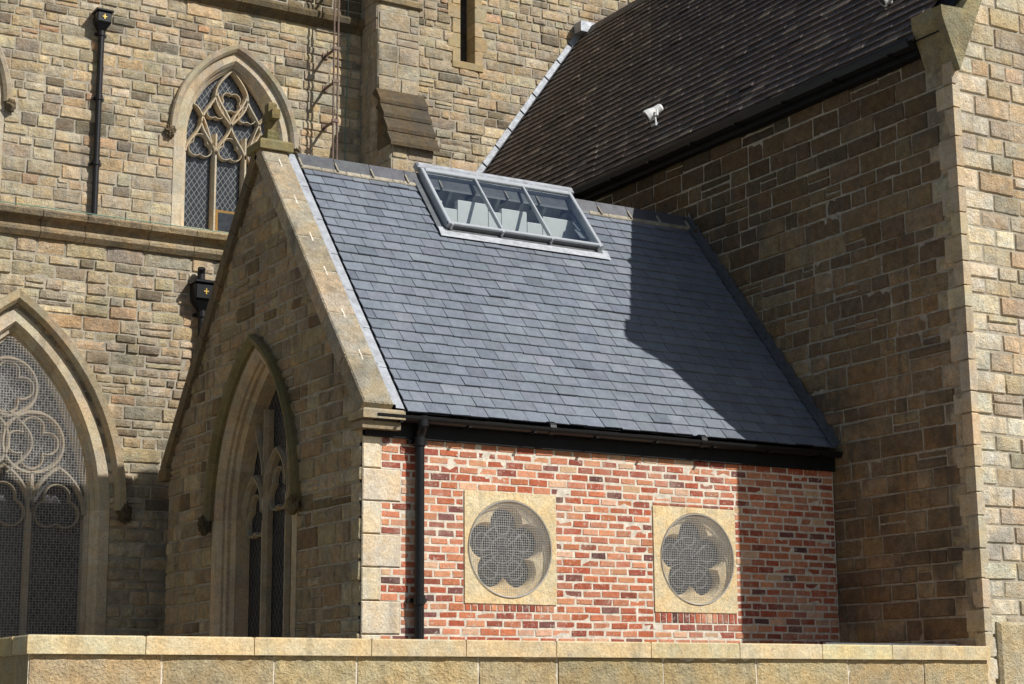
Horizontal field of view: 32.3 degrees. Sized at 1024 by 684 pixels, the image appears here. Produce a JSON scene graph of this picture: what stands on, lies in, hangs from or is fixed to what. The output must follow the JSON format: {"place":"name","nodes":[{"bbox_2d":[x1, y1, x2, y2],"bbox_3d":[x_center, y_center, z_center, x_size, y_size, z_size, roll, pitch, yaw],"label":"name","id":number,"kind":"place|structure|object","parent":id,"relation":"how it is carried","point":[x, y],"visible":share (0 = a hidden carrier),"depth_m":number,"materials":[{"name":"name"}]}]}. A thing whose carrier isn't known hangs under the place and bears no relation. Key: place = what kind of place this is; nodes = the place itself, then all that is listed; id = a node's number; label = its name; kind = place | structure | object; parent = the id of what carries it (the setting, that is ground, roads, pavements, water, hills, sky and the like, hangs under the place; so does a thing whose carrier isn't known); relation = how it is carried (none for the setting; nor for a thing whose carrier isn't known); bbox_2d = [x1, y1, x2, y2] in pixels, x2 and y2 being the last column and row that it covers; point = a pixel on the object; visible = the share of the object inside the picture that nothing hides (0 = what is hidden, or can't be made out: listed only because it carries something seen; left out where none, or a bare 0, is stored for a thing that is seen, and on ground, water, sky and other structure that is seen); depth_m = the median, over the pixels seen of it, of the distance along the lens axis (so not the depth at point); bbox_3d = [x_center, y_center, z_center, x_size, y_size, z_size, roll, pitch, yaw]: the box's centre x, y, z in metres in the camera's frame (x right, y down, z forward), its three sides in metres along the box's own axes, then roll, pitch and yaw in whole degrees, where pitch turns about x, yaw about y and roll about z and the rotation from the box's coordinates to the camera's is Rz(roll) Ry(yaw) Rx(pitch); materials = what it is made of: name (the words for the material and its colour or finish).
{"place":"outdoors","nodes":[
{"label":"outdoors","id":0,"kind":"place"},
{"bbox_2d":[359,0,634,172],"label":"church tower","id":1,"kind":"structure","parent":0,"point":[450,83],"depth_m":29.58,"materials":[{"name":"beige stone"}]},
{"bbox_2d":[643,104,662,127],"bbox_3d":[1.926,-3.088,24.115,0.285,0.312,0.202,1,-11,-5],"label":"floodlight","id":2,"kind":"object","parent":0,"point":[651,114],"visible":0.97,"depth_m":24.07,"materials":[{"name":"white metal"}]},
{"bbox_2d":[476,0,1023,683],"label":"church transept","id":3,"kind":"structure","parent":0,"point":[840,182],"depth_m":19.62,"materials":[{"name":"beige stone"}]},
{"bbox_2d":[879,0,892,6],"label":"floodlight","id":4,"kind":"object","parent":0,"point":[885,3],"visible":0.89,"depth_m":20.45,"materials":[{"name":"grey metal"}]},
{"label":"ground","id":5,"kind":"structure","parent":0,"visible":0},
{"bbox_2d":[0,0,399,638],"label":"church nave","id":6,"kind":"structure","parent":5,"relation":"on","point":[98,332],"depth_m":22.45,"materials":[{"name":"beige stone"}]},
{"bbox_2d":[0,46,15,186],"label":"clerestory window","id":7,"kind":"structure","parent":6,"relation":"in","point":[5,79],"depth_m":25.48,"materials":[{"name":"stone"}]},
{"bbox_2d":[0,289,131,637],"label":"aisle window","id":8,"kind":"structure","parent":6,"relation":"in","point":[55,493],"depth_m":21.45,"materials":[{"name":"stone"}]},
{"bbox_2d":[89,7,113,213],"bbox_3d":[-6.091,-3.403,26.119,0.264,3.128,0.250,6,-13,-31],"label":"drainpipe","id":9,"kind":"object","parent":6,"relation":"attached to","point":[102,20],"visible":0.96,"depth_m":26.18,"materials":[{"name":"metal"}]},
{"bbox_2d":[188,267,213,338],"bbox_3d":[-3.908,2.500,21.947,0.336,7.068,0.250,6,-13,-31],"label":"drainpipe","id":10,"kind":"object","parent":6,"relation":"attached to","point":[201,287],"visible":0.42,"depth_m":22.50,"materials":[{"name":"metal"}]},
{"bbox_2d":[165,44,301,233],"bbox_3d":[-4.332,-3.125,27.384,2.320,3.258,0.453,6,-13,-31],"label":"clerestory window","id":11,"kind":"structure","parent":6,"relation":"in","point":[217,111],"depth_m":27.37,"materials":[{"name":"stone"}]},
{"bbox_2d":[321,0,348,160],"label":"metal ladder","id":12,"kind":"object","parent":6,"relation":"attached to","point":[325,88],"visible":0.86,"depth_m":28.05,"materials":[{"name":"metal"}]},
{"bbox_2d":[0,654,988,683],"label":"boundary wall masonry","id":13,"kind":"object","parent":5,"relation":"on","point":[133,669],"visible":1,"depth_m":14.49,"materials":[{"name":"stone"}]},
{"bbox_2d":[0,634,990,659],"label":"boundary wall coping","id":14,"kind":"object","parent":13,"relation":"on","point":[95,644],"visible":0.88,"depth_m":14.44,"materials":[{"name":"stone"}]},
{"bbox_2d":[823,643,960,645],"bbox_3d":[3.754,3.026,17.410,1.780,0.120,0.040,6,-13,-31],"label":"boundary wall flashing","id":15,"kind":"object","parent":14,"relation":"attached to","point":[895,644],"visible":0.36,"depth_m":17.37,"materials":[{"name":"grey metal"}]},
{"bbox_2d":[158,102,842,643],"bbox_3d":[-0.311,1.599,20.533,6.076,8.222,5.575,6,-13,-31],"label":"vestry annex","id":16,"kind":"object","parent":5,"relation":"on","point":[522,344],"visible":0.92,"depth_m":18.99,"materials":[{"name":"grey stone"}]},
{"bbox_2d":[197,334,300,637],"bbox_3d":[-2.699,1.794,19.051,0.521,4.084,2.680,6,-13,-31],"label":"gable window","id":17,"kind":"structure","parent":16,"relation":"in","point":[252,495],"depth_m":19.64,"materials":[{"name":"stone"}]},
{"bbox_2d":[406,415,428,638],"bbox_3d":[-0.869,2.834,16.739,0.200,4.300,0.207,6,-13,-31],"label":"drainpipe","id":18,"kind":"object","parent":16,"relation":"attached to","point":[418,600],"visible":0.95,"depth_m":16.92,"materials":[{"name":"black metal"}]},
{"bbox_2d":[464,490,556,604],"bbox_3d":[-0.043,2.054,17.602,1.060,1.099,0.207,6,-13,-31],"label":"round window","id":19,"kind":"structure","parent":16,"relation":"in","point":[510,557],"depth_m":17.62,"materials":[{"name":"stone"}]},
{"bbox_2d":[652,505,737,613],"bbox_3d":[1.904,2.313,18.750,1.080,1.100,0.207,6,-13,-31],"label":"round window","id":20,"kind":"structure","parent":16,"relation":"in","point":[694,549],"depth_m":18.77,"materials":[{"name":"stone"}]}
]}

